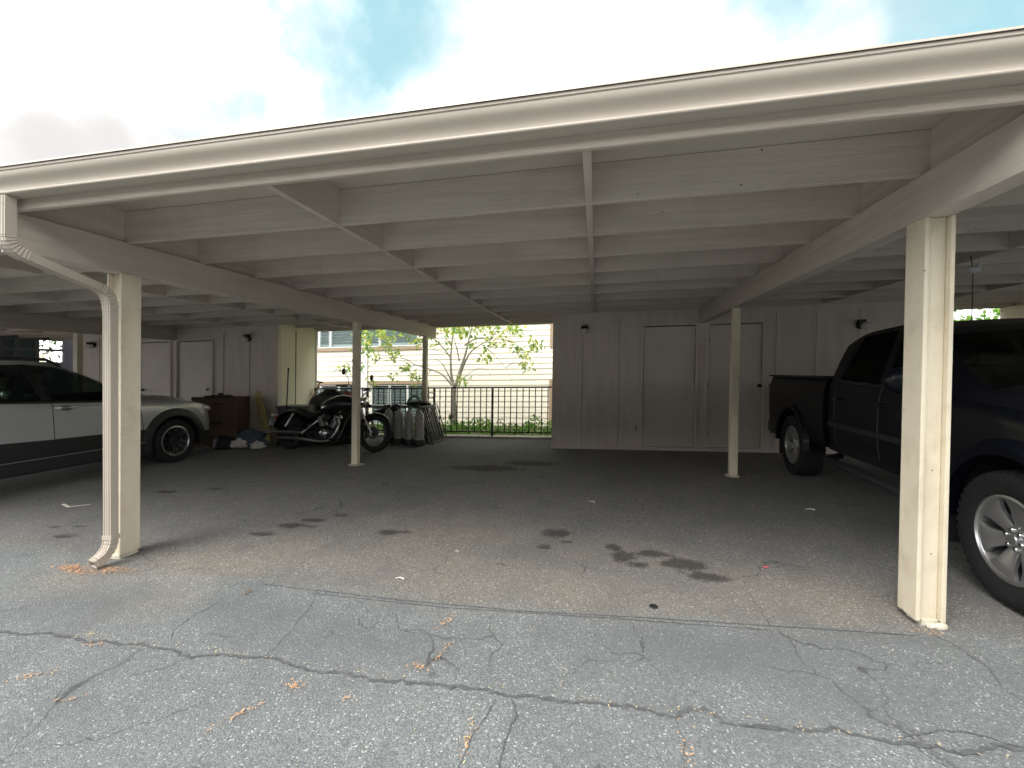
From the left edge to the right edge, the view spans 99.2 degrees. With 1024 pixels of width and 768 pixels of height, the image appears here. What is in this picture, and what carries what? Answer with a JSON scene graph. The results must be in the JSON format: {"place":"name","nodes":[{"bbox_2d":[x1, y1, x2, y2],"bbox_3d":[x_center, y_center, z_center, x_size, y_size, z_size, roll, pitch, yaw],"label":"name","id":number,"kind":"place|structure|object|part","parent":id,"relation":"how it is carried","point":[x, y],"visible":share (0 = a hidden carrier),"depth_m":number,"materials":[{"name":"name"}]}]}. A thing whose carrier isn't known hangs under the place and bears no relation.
{"place":"outdoors","nodes":[
{"label":"outdoors","id":0,"kind":"place"},
{"bbox_2d":[275,404,317,443],"bbox_3d":[-4.219,0.790,8.697,0.790,0.758,0.469,1,1,11],"label":"storage bin","id":1,"kind":"object","parent":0,"point":[281,409],"visible":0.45,"depth_m":8.51,"materials":[{"name":"grey plastic"}]},
{"bbox_2d":[313,381,322,395],"bbox_3d":[-4.194,0.536,8.993,0.164,1.210,0.587,1,1,39],"label":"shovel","id":2,"kind":"object","parent":1,"relation":"in","point":[319,382],"visible":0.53,"depth_m":9.14,"materials":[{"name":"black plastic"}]},
{"bbox_2d":[314,409,362,443],"bbox_3d":[-3.408,0.831,8.577,0.810,0.664,0.420,1,1,11],"label":"plastic crate","id":3,"kind":"object","parent":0,"point":[346,429],"visible":0.24,"depth_m":8.33,"materials":[{"name":"black plastic"}]},
{"bbox_2d":[309,389,351,409],"bbox_3d":[-3.500,0.298,8.572,1.115,0.413,0.585,1,1,11],"label":"duffel bag","id":4,"kind":"object","parent":3,"relation":"on","point":[318,400],"visible":0.35,"depth_m":8.43,"materials":[{"name":"black fabric"}]},
{"bbox_2d":[308,404,315,411],"bbox_3d":[-3.821,0.474,8.317,0.144,0.178,0.128,1,1,11],"label":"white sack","id":5,"kind":"object","parent":4,"relation":"on","point":[312,407],"visible":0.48,"depth_m":8.29,"materials":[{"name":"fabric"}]},
{"bbox_2d":[341,391,351,396],"bbox_3d":[-3.173,0.196,8.376,0.204,0.114,0.192,1,1,11],"label":"cap","id":6,"kind":"object","parent":4,"relation":"on","point":[347,393],"visible":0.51,"depth_m":8.32,"materials":[{"name":"red fabric"}]},
{"bbox_2d":[379,425,551,435],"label":"garden ground","id":7,"kind":"structure","parent":0,"point":[503,430],"depth_m":12.29,"materials":[{"name":"plant"}]},
{"bbox_2d":[39,354,44,361],"bbox_3d":[-16.759,0.292,14.010,9.800,2.634,0.160,1,1,11],"label":"fence","id":8,"kind":"object","parent":7,"relation":"on","point":[41,355],"visible":0.12,"depth_m":13.52,"materials":[{"name":"beige"}]},
{"bbox_2d":[39,340,61,361],"bbox_3d":[-17.825,-1.164,15.768,5.547,5.258,5.668,1,1,11],"label":"tree","id":9,"kind":"object","parent":7,"relation":"on","point":[49,347],"visible":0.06,"depth_m":15.83,"materials":[{"name":"green plant"}]},
{"bbox_2d":[317,324,552,425],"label":"house","id":10,"kind":"structure","parent":7,"relation":"on","point":[333,349],"depth_m":13.21,"materials":[{"name":"beige"}]},
{"bbox_2d":[317,385,350,394],"bbox_3d":[-7.374,0.677,14.379,4.960,1.373,0.116,1,1,11],"label":"window frame","id":11,"kind":"structure","parent":10,"relation":"in","point":[321,386],"depth_m":14.08,"materials":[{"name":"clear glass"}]},
{"bbox_2d":[317,329,418,348],"bbox_3d":[-6.316,-1.831,14.154,7.040,1.524,0.116,1,1,11],"label":"window frame","id":12,"kind":"structure","parent":10,"relation":"in","point":[331,337],"depth_m":13.97,"materials":[{"name":"white wood"}]},
{"bbox_2d":[370,384,421,424],"bbox_3d":[-3.564,0.645,13.643,1.840,1.296,0.116,1,1,11],"label":"window frame","id":13,"kind":"structure","parent":10,"relation":"in","point":[386,398],"depth_m":13.67,"materials":[{"name":"white wood"}]},
{"bbox_2d":[335,325,544,430],"bbox_3d":[-1.943,-0.595,11.141,5.892,3.985,2.419,1,1,11],"label":"tree","id":14,"kind":"object","parent":7,"relation":"on","point":[461,332],"visible":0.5,"depth_m":11.07,"materials":[{"name":"green plant"}]},
{"bbox_2d":[364,414,551,435],"bbox_3d":[-1.415,1.063,10.156,6.142,0.752,1.585,1,1,11],"label":"ground cover","id":15,"kind":"object","parent":7,"relation":"on","point":[525,427],"visible":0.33,"depth_m":9.87,"materials":[{"name":"green plant"}]},
{"bbox_2d":[954,308,999,320],"bbox_3d":[12.328,-0.756,9.438,11.756,4.076,1.595,1,1,11],"label":"hedge","id":16,"kind":"object","parent":7,"relation":"on","point":[994,311],"depth_m":9.42,"materials":[{"name":"green plant"}]},
{"bbox_2d":[0,437,1023,767],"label":"asphalt ground","id":17,"kind":"structure","parent":0,"point":[698,537],"depth_m":2.35,"materials":[{"name":"grey asphalt"}]},
{"bbox_2d":[0,335,72,370],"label":"window wall","id":18,"kind":"structure","parent":17,"relation":"on","point":[14,345],"depth_m":10.81,"materials":[{"name":"grey glass"}]},
{"bbox_2d":[61,504,90,506],"bbox_3d":[-4.595,1.267,4.541,0.332,0.012,0.123,1,1,3],"label":"paper scrap","id":19,"kind":"object","parent":17,"relation":"on","point":[65,505],"visible":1,"depth_m":4.54,"materials":[{"name":"white paper"}]},
{"bbox_2d":[0,356,210,479],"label":"parked car","id":20,"kind":"object","parent":17,"relation":"on","point":[51,417],"visible":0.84,"depth_m":5.44,"materials":[{"name":"silver metal"}]},
{"bbox_3d":[-5.823,0.009,4.830,0.259,0.460,0.830,0,2,11],"label":"side window","id":21,"kind":"part","parent":20,"relation":"part of","materials":[{"name":"black glass"}]},
{"bbox_3d":[-5.651,0.006,5.747,0.269,0.508,1.036,0,2,11],"label":"side window","id":22,"kind":"part","parent":20,"relation":"part of","materials":[{"name":"black glass"}]},
{"bbox_3d":[-5.478,0.446,5.806,0.041,0.470,1.059,0,2,11],"label":"door","id":23,"kind":"part","parent":20,"relation":"part of","materials":[{"name":"silver metal"}]},
{"bbox_2d":[83,324,317,442],"bbox_3d":[-6.939,-0.091,9.673,4.914,2.750,1.292,1,1,11],"label":"storage room","id":24,"kind":"object","parent":17,"relation":"on","point":[226,361],"visible":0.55,"depth_m":8.98,"materials":[{"name":"paint"}]},
{"bbox_2d":[86,342,95,348],"bbox_3d":[-9.120,-0.832,9.421,0.124,0.146,0.146,1,1,11],"label":"wall lamp","id":25,"kind":"object","parent":24,"relation":"attached to","point":[90,345],"visible":1,"depth_m":9.38,"materials":[{"name":"metal"}]},
{"bbox_2d":[141,342,168,395],"bbox_3d":[-7.556,0.128,9.192,0.785,2.018,0.111,1,1,11],"label":"door","id":26,"kind":"structure","parent":24,"relation":"in","point":[154,356],"depth_m":9.21,"materials":[{"name":"wood"}]},
{"bbox_2d":[177,341,210,400],"bbox_3d":[-6.577,0.120,9.003,0.835,2.019,0.111,1,1,11],"label":"door","id":27,"kind":"structure","parent":24,"relation":"in","point":[194,367],"depth_m":9.02,"materials":[{"name":"wood"}]},
{"bbox_2d":[241,334,251,341],"bbox_3d":[-5.324,-0.917,8.700,0.168,0.150,0.124,1,1,11],"label":"wall lamp","id":28,"kind":"object","parent":24,"relation":"attached to","point":[246,337],"visible":1,"depth_m":8.67,"materials":[{"name":"metal"}]},
{"bbox_2d":[213,435,235,449],"bbox_3d":[-5.315,1.073,8.031,0.464,0.245,0.357,1,1,11],"label":"rubbish bag","id":29,"kind":"object","parent":17,"relation":"on","point":[220,442],"visible":0.92,"depth_m":7.91,"materials":[{"name":"black plastic"}]},
{"bbox_2d":[234,428,267,447],"bbox_3d":[-4.956,1.011,8.205,0.737,0.358,0.459,1,1,11],"label":"clothes pile","id":30,"kind":"object","parent":17,"relation":"on","point":[250,436],"visible":0.53,"depth_m":8.12,"materials":[{"name":"blue fabric"}]},
{"bbox_2d":[230,438,246,447],"bbox_3d":[-5.036,1.080,8.025,0.432,0.164,0.251,1,1,11],"label":"crumpled cloth","id":31,"kind":"object","parent":30,"relation":"on","point":[239,442],"visible":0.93,"depth_m":7.95,"materials":[{"name":"white fabric"}]},
{"bbox_2d":[255,390,270,440],"bbox_3d":[-4.829,0.614,8.443,0.632,0.964,0.088,1,1,38],"label":"foam board","id":32,"kind":"object","parent":30,"relation":"on","point":[261,411],"visible":1,"depth_m":8.45,"materials":[{"name":"yellow plastic"}]},
{"bbox_2d":[250,440,265,448],"bbox_3d":[-4.703,1.107,8.031,0.289,0.155,0.214,1,1,38],"label":"crumpled cloth","id":33,"kind":"object","parent":17,"relation":"on","point":[256,444],"visible":1,"depth_m":7.98,"materials":[{"name":"white fabric"}]},
{"bbox_2d":[277,368,292,444],"bbox_3d":[-4.295,0.426,8.402,0.300,1.479,0.305,1,1,11],"label":"broom","id":34,"kind":"object","parent":17,"relation":"on","point":[278,442],"visible":0.5,"depth_m":8.45,"materials":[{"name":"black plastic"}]},
{"bbox_2d":[263,368,391,451],"bbox_3d":[-3.239,0.481,7.771,2.511,1.402,0.918,0,-7,16],"label":"motorcycle","id":35,"kind":"object","parent":17,"relation":"on","point":[303,418],"visible":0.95,"depth_m":7.64,"materials":[{"name":"metal"}]},
{"bbox_2d":[383,404,393,442],"bbox_3d":[-2.403,0.769,8.475,0.192,0.747,0.192,1,1,11],"label":"diving tank","id":36,"kind":"object","parent":17,"relation":"on","point":[388,413],"visible":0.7,"depth_m":8.42,"materials":[{"name":"grey metal"}]},
{"bbox_2d":[392,404,397,435],"bbox_3d":[-2.284,0.764,8.615,0.192,0.747,0.192,1,1,11],"label":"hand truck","id":37,"kind":"object","parent":17,"relation":"on","point":[394,414],"visible":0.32,"depth_m":8.54,"materials":[{"name":"grey metal"}]},
{"bbox_2d":[373,406,397,420],"bbox_3d":[-2.462,0.580,8.608,0.643,0.285,0.144,1,1,11],"label":"black bag","id":38,"kind":"object","parent":37,"relation":"on","point":[382,410],"visible":0.33,"depth_m":8.57,"materials":[{"name":"black plastic"}]},
{"bbox_2d":[393,405,403,444],"bbox_3d":[-2.148,0.771,8.263,0.192,0.747,0.192,1,1,11],"label":"diving tank","id":39,"kind":"object","parent":17,"relation":"on","point":[398,438],"visible":0.95,"depth_m":8.19,"materials":[{"name":"grey metal"}]},
{"bbox_2d":[361,405,435,440],"bbox_3d":[-2.355,0.781,8.853,1.550,0.744,0.360,1,1,11],"label":"work bench","id":40,"kind":"object","parent":17,"relation":"on","point":[380,406],"visible":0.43,"depth_m":8.75,"materials":[{"name":"grey plastic"}]},
{"bbox_2d":[406,395,420,404],"bbox_3d":[-1.949,0.321,8.670,0.344,0.208,0.070,1,1,11],"label":"green hose","id":41,"kind":"object","parent":40,"relation":"on","point":[412,396],"visible":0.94,"depth_m":8.65,"materials":[{"name":"plastic"}]},
{"bbox_2d":[407,400,430,405],"bbox_3d":[-1.861,0.378,8.697,0.505,0.106,0.265,1,1,11],"label":"black bag","id":42,"kind":"object","parent":40,"relation":"on","point":[417,403],"visible":0.94,"depth_m":8.60,"materials":[{"name":"black plastic"}]},
{"bbox_2d":[403,405,413,445],"bbox_3d":[-1.928,0.772,8.139,0.192,0.747,0.192,1,1,11],"label":"diving tank","id":43,"kind":"object","parent":17,"relation":"on","point":[408,439],"visible":1,"depth_m":8.07,"materials":[{"name":"grey metal"}]},
{"bbox_2d":[414,406,423,446],"bbox_3d":[-1.713,0.771,8.036,0.192,0.747,0.192,1,1,11],"label":"diving tank","id":44,"kind":"object","parent":17,"relation":"on","point":[419,429],"visible":1,"depth_m":7.96,"materials":[{"name":"metal"}]},
{"bbox_2d":[417,409,440,443],"bbox_3d":[-1.640,0.802,8.628,0.223,0.654,0.771,1,1,11],"label":"wire panel","id":45,"kind":"object","parent":17,"relation":"on","point":[430,429],"visible":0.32,"depth_m":8.61,"materials":[{"name":"metal"}]},
{"bbox_2d":[420,407,442,443],"bbox_3d":[-1.594,0.782,8.604,0.263,0.694,0.821,1,1,11],"label":"wire panel","id":46,"kind":"object","parent":17,"relation":"on","point":[432,426],"visible":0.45,"depth_m":8.57,"materials":[{"name":"metal"}]},
{"bbox_2d":[421,403,446,444],"bbox_3d":[-1.525,0.767,8.591,0.243,0.726,0.912,1,1,8],"label":"wire panel","id":47,"kind":"object","parent":17,"relation":"on","point":[434,423],"visible":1,"depth_m":8.57,"materials":[{"name":"metal"}]},
{"bbox_2d":[364,433,550,438],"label":"concrete kerb","id":48,"kind":"structure","parent":17,"relation":"on","point":[495,436],"depth_m":8.93,"materials":[{"name":"grey concrete"}]},
{"bbox_2d":[314,386,551,435],"bbox_3d":[-1.765,0.591,9.206,5.390,1.178,0.040,1,1,11],"label":"railing","id":49,"kind":"object","parent":48,"relation":"on","point":[457,388],"visible":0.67,"depth_m":9.00,"materials":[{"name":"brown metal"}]},
{"bbox_2d":[457,703,493,767],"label":"crack","id":50,"kind":"object","parent":17,"relation":"on","point":[473,733],"visible":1,"depth_m":1.60,"materials":[{"name":"grey asphalt"}]},
{"bbox_2d":[6,563,954,763],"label":"fallen leaves","id":51,"kind":"object","parent":17,"relation":"on","point":[109,568],"visible":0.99,"depth_m":2.11,"materials":[{"name":"brown plant"}]},
{"bbox_2d":[498,699,517,767],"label":"crack","id":52,"kind":"object","parent":17,"relation":"on","point":[512,722],"visible":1,"depth_m":1.62,"materials":[{"name":"grey asphalt"}]},
{"bbox_2d":[0,25,1023,629],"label":"carport","id":53,"kind":"object","parent":17,"relation":"on","point":[884,173],"visible":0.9,"depth_m":2.73,"materials":[{"name":"paint"}]},
{"bbox_2d":[965,256,980,319],"bbox_3d":[4.128,-0.851,3.902,0.100,0.612,0.101,0,1,-42],"label":"hanging ball","id":54,"kind":"object","parent":53,"relation":"hanging from","point":[972,269],"visible":0.98,"depth_m":3.90,"materials":[{"name":"white plastic"}]},
{"bbox_2d":[0,630,1023,755],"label":"sealed crack","id":55,"kind":"object","parent":17,"relation":"on","point":[982,749],"visible":1,"depth_m":1.75,"materials":[{"name":"grey asphalt"}]},
{"bbox_2d":[15,513,1008,764],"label":"dry needles","id":56,"kind":"object","parent":17,"relation":"on","point":[503,687],"visible":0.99,"depth_m":1.83,"materials":[{"name":"brown plant"}]},
{"bbox_2d":[315,593,766,629],"bbox_3d":[0.039,1.266,2.422,2.600,0.065,0.040,1,1,10],"label":"pavement joint","id":57,"kind":"object","parent":17,"relation":"on","point":[538,613],"visible":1,"depth_m":2.40,"materials":[{"name":"grey asphalt"}]},
{"bbox_2d":[260,583,918,635],"bbox_3d":[0.195,1.263,2.439,3.701,0.092,0.075,1,1,10],"label":"pavement joint","id":58,"kind":"object","parent":17,"relation":"on","point":[594,614],"visible":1,"depth_m":2.37,"materials":[{"name":"grey asphalt"}]},
{"bbox_2d":[676,720,685,762],"bbox_3d":[0.599,1.282,1.528,0.028,0.007,0.312,1,1,15],"label":"crack","id":59,"kind":"object","parent":17,"relation":"on","point":[684,744],"visible":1,"depth_m":1.54,"materials":[{"name":"grey asphalt"}]},
{"bbox_2d":[551,301,904,453],"bbox_3d":[3.613,-0.179,7.632,5.704,2.769,1.282,1,1,11],"label":"storage room","id":60,"kind":"object","parent":17,"relation":"on","point":[674,396],"visible":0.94,"depth_m":7.21,"materials":[{"name":"paint"}]},
{"bbox_2d":[581,326,587,333],"bbox_3d":[1.237,-0.918,7.423,0.124,0.146,0.146,1,1,11],"label":"wall lamp","id":61,"kind":"object","parent":60,"relation":"attached to","point":[584,330],"visible":1,"depth_m":7.37,"materials":[{"name":"metal"}]},
{"bbox_2d":[634,372,638,377],"bbox_3d":[2.099,-0.159,7.333,0.070,0.102,0.010,1,1,11],"label":"wall switch","id":62,"kind":"object","parent":60,"relation":"attached to","point":[636,374],"depth_m":7.33,"materials":[{"name":"beige plastic"}]},
{"bbox_2d":[642,326,695,446],"bbox_3d":[2.606,0.044,7.231,0.817,2.018,0.111,1,1,11],"label":"door","id":63,"kind":"structure","parent":60,"relation":"in","point":[669,352],"depth_m":7.25,"materials":[{"name":"wood"}]},
{"bbox_2d":[707,324,761,447],"bbox_3d":[3.593,0.035,7.041,0.805,2.018,0.111,1,1,11],"label":"door","id":64,"kind":"structure","parent":60,"relation":"in","point":[750,385],"depth_m":7.05,"materials":[{"name":"wood"}]},
{"bbox_2d":[856,319,870,328],"bbox_3d":[5.368,-0.912,6.638,0.168,0.147,0.124,1,1,11],"label":"wall lamp","id":65,"kind":"object","parent":60,"relation":"attached to","point":[862,323],"visible":1,"depth_m":6.61,"materials":[{"name":"metal"}]},
{"bbox_2d":[768,318,1023,612],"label":"pickup truck","id":66,"kind":"object","parent":17,"relation":"on","point":[852,407],"visible":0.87,"depth_m":3.03,"materials":[{"name":"blue paint"}]},
{"bbox_3d":[3.172,0.244,4.016,0.033,0.578,0.817,1,1,14],"label":"door","id":67,"kind":"part","parent":66,"relation":"part of","materials":[{"name":"blue paint"}]},
{"bbox_3d":[3.286,-0.232,3.987,0.199,0.470,0.682,0,2,15],"label":"side window","id":68,"kind":"part","parent":66,"relation":"part of","materials":[{"name":"black glass"}]},
{"bbox_3d":[2.971,0.291,3.243,0.033,0.547,0.820,1,1,14],"label":"door","id":69,"kind":"part","parent":66,"relation":"part of","materials":[{"name":"blue paint"}]},
{"bbox_3d":[3.128,-0.196,3.308,0.232,0.492,0.733,0,2,15],"label":"side window","id":70,"kind":"part","parent":66,"relation":"part of","materials":[{"name":"black glass"}]},
{"bbox_2d":[904,729,1022,747],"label":"crack","id":71,"kind":"object","parent":17,"relation":"on","point":[929,732],"visible":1,"depth_m":1.58,"materials":[{"name":"grey asphalt"}]},
{"bbox_2d":[932,634,1023,700],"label":"crack","id":72,"kind":"object","parent":17,"relation":"on","point":[983,663],"visible":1,"depth_m":1.92,"materials":[{"name":"grey asphalt"}]},
{"bbox_3d":[-5.751,1.187,8.152,0.854,0.031,0.297,1,1,24],"label":"flattened card","id":73,"kind":"object","parent":17,"relation":"on","visible":0},
{"bbox_2d":[191,396,248,447],"bbox_3d":[-5.630,0.714,8.412,0.780,0.970,0.630,1,1,-9],"label":"cardboard box","id":74,"kind":"object","parent":73,"relation":"on","point":[229,416],"visible":0.64,"depth_m":8.20,"materials":[{"name":"brown cardboard"}]},
{"bbox_2d":[204,393,236,396],"bbox_3d":[-5.690,0.242,8.442,0.773,0.150,0.511,1,1,11],"label":"rubbish pile","id":75,"kind":"object","parent":74,"relation":"on","point":[220,395],"visible":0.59,"depth_m":8.32,"materials":[{"name":"black plastic"}]},
{"bbox_2d":[0,0,1023,361],"label":"sky","id":76,"kind":"structure","parent":0,"point":[77,76],"materials":[{"name":"white"}]},
{"bbox_2d":[649,604,657,608],"bbox_3d":[0.797,1.251,2.452,0.048,0.007,0.048,1,1,11],"label":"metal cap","id":77,"kind":"object","parent":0,"point":[654,606],"visible":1,"depth_m":2.44,"materials":[{"name":"black metal"}]}
]}

